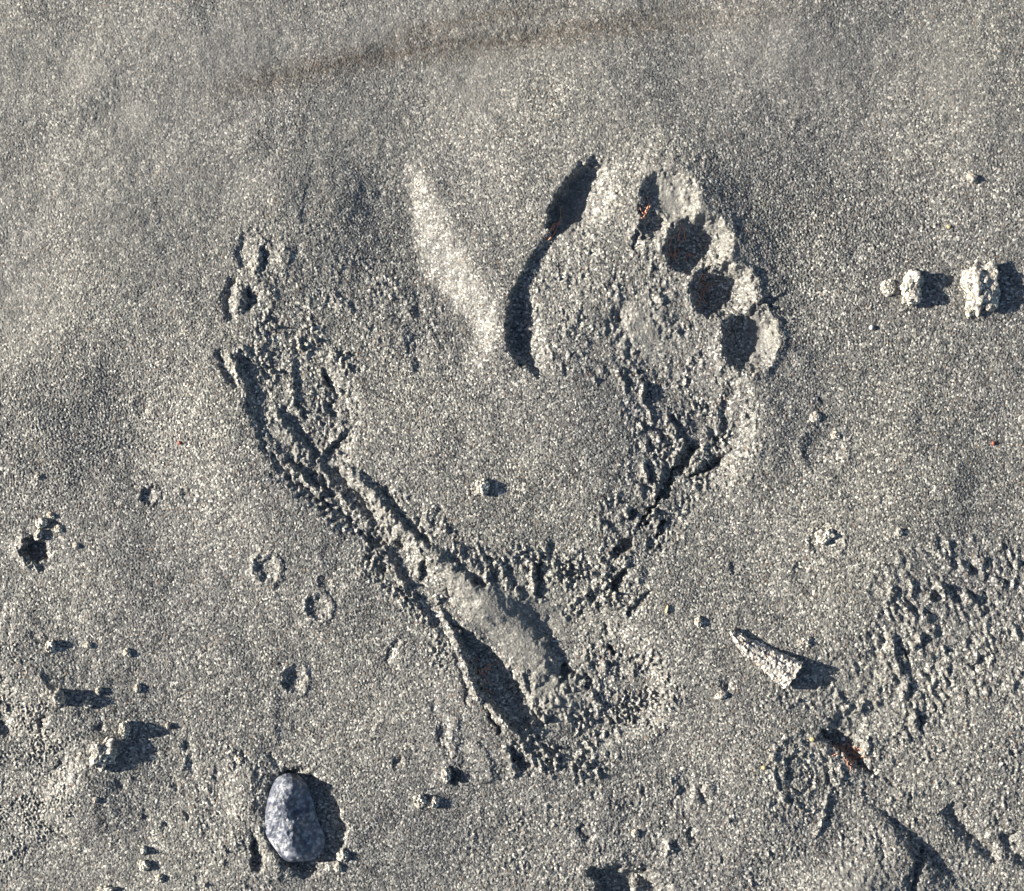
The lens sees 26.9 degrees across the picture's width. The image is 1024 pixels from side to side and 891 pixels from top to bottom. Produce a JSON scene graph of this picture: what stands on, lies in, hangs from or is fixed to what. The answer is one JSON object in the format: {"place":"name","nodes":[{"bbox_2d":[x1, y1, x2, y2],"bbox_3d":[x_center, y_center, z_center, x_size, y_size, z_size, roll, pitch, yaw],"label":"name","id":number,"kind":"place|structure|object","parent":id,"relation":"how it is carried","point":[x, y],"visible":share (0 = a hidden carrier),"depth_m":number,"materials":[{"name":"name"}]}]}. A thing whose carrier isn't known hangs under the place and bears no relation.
{"place":"outdoors","nodes":[
{"label":"outdoors","id":0,"kind":"place"},
{"bbox_2d":[0,0,1023,890],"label":"sand","id":1,"kind":"structure","parent":0,"point":[328,302],"depth_m":0.95,"materials":[{"name":"grey sand"}]},
{"bbox_2d":[34,474,41,479],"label":"sand clump","id":2,"kind":"object","parent":1,"relation":"on","point":[37,476],"visible":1,"depth_m":0.95,"materials":[{"name":"grey sand"}]},
{"bbox_2d":[34,529,42,540],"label":"sand clump","id":3,"kind":"object","parent":1,"relation":"on","point":[38,533],"visible":1,"depth_m":0.95,"materials":[{"name":"grey sand"}]},
{"bbox_2d":[35,517,47,528],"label":"sand clump","id":4,"kind":"object","parent":1,"relation":"on","point":[41,522],"visible":1,"depth_m":0.95,"materials":[{"name":"grey sand"}]},
{"bbox_2d":[45,639,55,652],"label":"sand clump","id":5,"kind":"object","parent":1,"relation":"on","point":[50,646],"visible":1,"depth_m":0.95,"materials":[{"name":"grey sand"}]},
{"bbox_2d":[46,512,54,518],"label":"sand clump","id":6,"kind":"object","parent":1,"relation":"on","point":[50,515],"visible":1,"depth_m":0.95,"materials":[{"name":"grey sand"}]},
{"bbox_2d":[52,688,65,705],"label":"sand clump","id":7,"kind":"object","parent":1,"relation":"on","point":[59,696],"visible":1,"depth_m":0.94,"materials":[{"name":"grey sand"}]},
{"bbox_2d":[54,525,63,532],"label":"sand clump","id":8,"kind":"object","parent":1,"relation":"on","point":[58,528],"visible":1,"depth_m":0.95,"materials":[{"name":"grey sand"}]},
{"bbox_2d":[72,542,79,548],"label":"sand clump","id":9,"kind":"object","parent":1,"relation":"on","point":[75,545],"visible":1,"depth_m":0.95,"materials":[{"name":"grey sand"}]},
{"bbox_2d":[82,700,92,708],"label":"sand clump","id":10,"kind":"object","parent":1,"relation":"on","point":[87,704],"visible":1,"depth_m":0.94,"materials":[{"name":"grey sand"}]},
{"bbox_2d":[84,642,91,648],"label":"sand clump","id":11,"kind":"object","parent":1,"relation":"on","point":[87,645],"visible":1,"depth_m":0.95,"materials":[{"name":"grey sand"}]},
{"bbox_2d":[92,797,98,802],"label":"sand clump","id":12,"kind":"object","parent":1,"relation":"on","point":[95,799],"visible":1,"depth_m":0.95,"materials":[{"name":"grey sand"}]},
{"bbox_2d":[95,687,101,694],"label":"sand clump","id":13,"kind":"object","parent":1,"relation":"on","point":[98,690],"visible":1,"depth_m":0.95,"materials":[{"name":"grey sand"}]},
{"bbox_2d":[89,736,117,771],"bbox_3d":[-0.180,0.136,0.945,0.013,0.009,0.016,0,90,0],"label":"sand clump","id":14,"kind":"object","parent":1,"relation":"on","point":[102,756],"visible":1,"depth_m":0.94,"materials":[{"name":"grey sand"}]},
{"bbox_2d":[95,885,115,890],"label":"sand clump","id":15,"kind":"object","parent":1,"relation":"on","point":[104,888],"visible":1,"depth_m":0.95,"materials":[{"name":"beige sand"}]},
{"bbox_2d":[118,720,131,738],"bbox_3d":[-0.171,0.125,0.947,0.006,0.009,0.008,0,90,0],"label":"sand clump","id":16,"kind":"object","parent":1,"relation":"on","point":[125,728],"visible":1,"depth_m":0.94,"materials":[{"name":"grey sand"}]},
{"bbox_2d":[122,648,130,656],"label":"sand clump","id":17,"kind":"object","parent":1,"relation":"on","point":[126,652],"visible":1,"depth_m":0.95,"materials":[{"name":"grey sand"}]},
{"bbox_2d":[133,683,141,692],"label":"sand clump","id":18,"kind":"object","parent":1,"relation":"on","point":[137,688],"visible":1,"depth_m":0.95,"materials":[{"name":"grey sand"}]},
{"bbox_2d":[140,845,146,854],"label":"sand clump","id":19,"kind":"object","parent":1,"relation":"on","point":[143,850],"visible":1,"depth_m":0.95,"materials":[{"name":"grey sand"}]},
{"bbox_2d":[139,860,149,871],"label":"sand clump","id":20,"kind":"object","parent":1,"relation":"on","point":[144,865],"visible":1,"depth_m":0.95,"materials":[{"name":"grey sand"}]},
{"bbox_2d":[155,873,163,882],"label":"sand clump","id":21,"kind":"object","parent":1,"relation":"on","point":[159,878],"visible":1,"depth_m":0.95,"materials":[{"name":"grey sand"}]},
{"bbox_2d":[165,722,170,729],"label":"sand clump","id":22,"kind":"object","parent":1,"relation":"on","point":[167,724],"visible":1,"depth_m":0.95,"materials":[{"name":"grey sand"}]},
{"bbox_2d":[236,756,243,763],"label":"sand clump","id":23,"kind":"object","parent":1,"relation":"on","point":[239,759],"visible":1,"depth_m":0.95,"materials":[{"name":"grey sand"}]},
{"bbox_2d":[265,772,324,861],"bbox_3d":[-0.098,0.166,0.949,0.024,0.014,0.040,-17,90,0],"label":"stone","id":24,"kind":"object","parent":1,"relation":"on","point":[294,831],"visible":1,"depth_m":0.94,"materials":[{"name":"grey stone"}]},
{"bbox_2d":[334,860,341,872],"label":"sand clump","id":25,"kind":"object","parent":1,"relation":"on","point":[337,867],"visible":1,"depth_m":0.95,"materials":[{"name":"grey sand"}]},
{"bbox_2d":[336,848,348,861],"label":"sand clump","id":26,"kind":"object","parent":1,"relation":"on","point":[342,855],"visible":1,"depth_m":0.95,"materials":[{"name":"grey sand"}]},
{"bbox_2d":[412,793,427,809],"bbox_3d":[-0.041,0.158,0.949,0.007,0.005,0.008,0,90,0],"label":"sand clump","id":27,"kind":"object","parent":1,"relation":"on","point":[419,801],"visible":1,"depth_m":0.95,"materials":[{"name":"grey sand"}]},
{"bbox_2d":[425,795,440,808],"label":"sand clump","id":28,"kind":"object","parent":1,"relation":"on","point":[433,802],"visible":1,"depth_m":0.95,"materials":[{"name":"grey sand"}]},
{"bbox_2d":[441,768,450,782],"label":"sand clump","id":29,"kind":"object","parent":1,"relation":"on","point":[446,774],"visible":1,"depth_m":0.95,"materials":[{"name":"grey sand"}]},
{"bbox_2d":[475,478,490,495],"bbox_3d":[-0.013,0.018,0.946,0.007,0.006,0.008,0,90,0],"label":"sand clump","id":30,"kind":"object","parent":1,"relation":"on","point":[483,487],"visible":1,"depth_m":0.94,"materials":[{"name":"grey sand"}]},
{"bbox_2d":[473,659,494,693],"bbox_3d":[-0.012,0.102,0.952,0.010,0.008,0.016,0,90,0],"label":"rootlet tangle","id":31,"kind":"object","parent":1,"relation":"on","point":[485,673],"visible":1,"depth_m":0.95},
{"bbox_2d":[548,206,560,239],"bbox_3d":[0.019,-0.099,0.952,0.006,0.009,0.016,0,90,0],"label":"rootlet tangle","id":32,"kind":"object","parent":1,"relation":"on","point":[554,225],"visible":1,"depth_m":0.95,"materials":[{"name":"plant"}]},
{"bbox_2d":[631,829,639,837],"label":"sand clump","id":33,"kind":"object","parent":1,"relation":"on","point":[635,833],"visible":1,"depth_m":0.95,"materials":[{"name":"grey sand"}]},
{"bbox_2d":[640,195,650,218],"bbox_3d":[0.059,-0.105,0.946,0.005,0.004,0.011,0,90,0],"label":"rootlet tangle","id":34,"kind":"object","parent":1,"relation":"on","point":[647,209],"visible":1,"depth_m":0.95,"materials":[{"name":"brown plant"}]},
{"bbox_2d":[666,223,694,260],"bbox_3d":[0.073,-0.089,0.949,0.012,0.008,0.016,-24,90,0],"label":"rootlet tangle","id":35,"kind":"object","parent":1,"relation":"on","point":[671,254],"visible":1,"depth_m":0.95,"materials":[{"name":"brown plant"}]},
{"bbox_2d":[694,615,703,626],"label":"sand clump","id":36,"kind":"object","parent":1,"relation":"on","point":[698,621],"visible":1,"depth_m":0.95,"materials":[{"name":"grey sand"}]},
{"bbox_2d":[696,273,719,306],"bbox_3d":[0.084,-0.069,0.951,0.010,0.007,0.015,34,90,0],"label":"rootlet tangle","id":37,"kind":"object","parent":1,"relation":"on","point":[704,287],"visible":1,"depth_m":0.95,"materials":[{"name":"brown plant"}]},
{"bbox_2d":[715,690,726,699],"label":"sand clump","id":38,"kind":"object","parent":1,"relation":"on","point":[720,695],"visible":1,"depth_m":0.95,"materials":[{"name":"grey sand"}]},
{"bbox_2d":[729,628,803,688],"bbox_3d":[0.110,0.094,0.946,0.035,0.008,0.015,26,90,0],"label":"shell fragment","id":39,"kind":"object","parent":1,"relation":"on","point":[779,667],"visible":1,"depth_m":0.94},
{"bbox_2d":[769,754,775,760],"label":"sand clump","id":40,"kind":"object","parent":1,"relation":"on","point":[772,757],"visible":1,"depth_m":0.95,"materials":[{"name":"grey sand"}]},
{"bbox_2d":[796,637,812,647],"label":"sand clump","id":41,"kind":"object","parent":1,"relation":"on","point":[806,642],"visible":1,"depth_m":0.95,"materials":[{"name":"grey sand"}]},
{"bbox_2d":[809,411,821,421],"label":"sand clump","id":42,"kind":"object","parent":1,"relation":"on","point":[815,416],"visible":1,"depth_m":0.95,"materials":[{"name":"grey sand"}]},
{"bbox_2d":[814,527,835,545],"bbox_3d":[0.139,0.040,0.949,0.009,0.006,0.009,0,90,0],"label":"sand clump","id":43,"kind":"object","parent":1,"relation":"on","point":[824,537],"visible":1,"depth_m":0.95,"materials":[{"name":"grey sand"}]},
{"bbox_2d":[830,431,839,439],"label":"sand clump","id":44,"kind":"object","parent":1,"relation":"on","point":[835,435],"visible":1,"depth_m":0.95,"materials":[{"name":"grey sand"}]},
{"bbox_2d":[832,743,864,770],"bbox_3d":[0.149,0.137,0.955,0.015,0.008,0.011,38,90,0],"label":"rootlet tangle","id":45,"kind":"object","parent":1,"relation":"on","point":[849,757],"visible":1,"depth_m":0.95,"materials":[{"name":"plant"}]},
{"bbox_2d":[880,279,895,296],"bbox_3d":[0.166,-0.070,0.948,0.007,0.004,0.008,0,90,0],"label":"sand clump","id":46,"kind":"object","parent":1,"relation":"on","point":[888,287],"visible":1,"depth_m":0.95,"materials":[{"name":"grey sand"}]},
{"bbox_2d":[895,527,902,536],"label":"sand clump","id":47,"kind":"object","parent":1,"relation":"on","point":[898,532],"visible":1,"depth_m":0.95,"materials":[{"name":"grey sand"}]},
{"bbox_2d":[900,268,924,306],"bbox_3d":[0.177,-0.070,0.947,0.011,0.010,0.017,0,90,0],"label":"sand clump","id":48,"kind":"object","parent":1,"relation":"on","point":[911,285],"visible":1,"depth_m":0.94,"materials":[{"name":"grey sand"}]},
{"bbox_2d":[966,173,978,183],"bbox_3d":[0.203,-0.118,0.947,0.006,0.004,0.005,0,90,0],"label":"pebble","id":49,"kind":"object","parent":1,"relation":"on","point":[972,178],"visible":1,"depth_m":0.95,"materials":[{"name":"stone"}]},
{"bbox_2d":[960,259,1000,317],"bbox_3d":[0.207,-0.069,0.947,0.018,0.012,0.026,0,90,0],"label":"sand clump","id":50,"kind":"object","parent":1,"relation":"on","point":[979,284],"visible":1,"depth_m":0.94,"materials":[{"name":"grey sand"}]}
]}

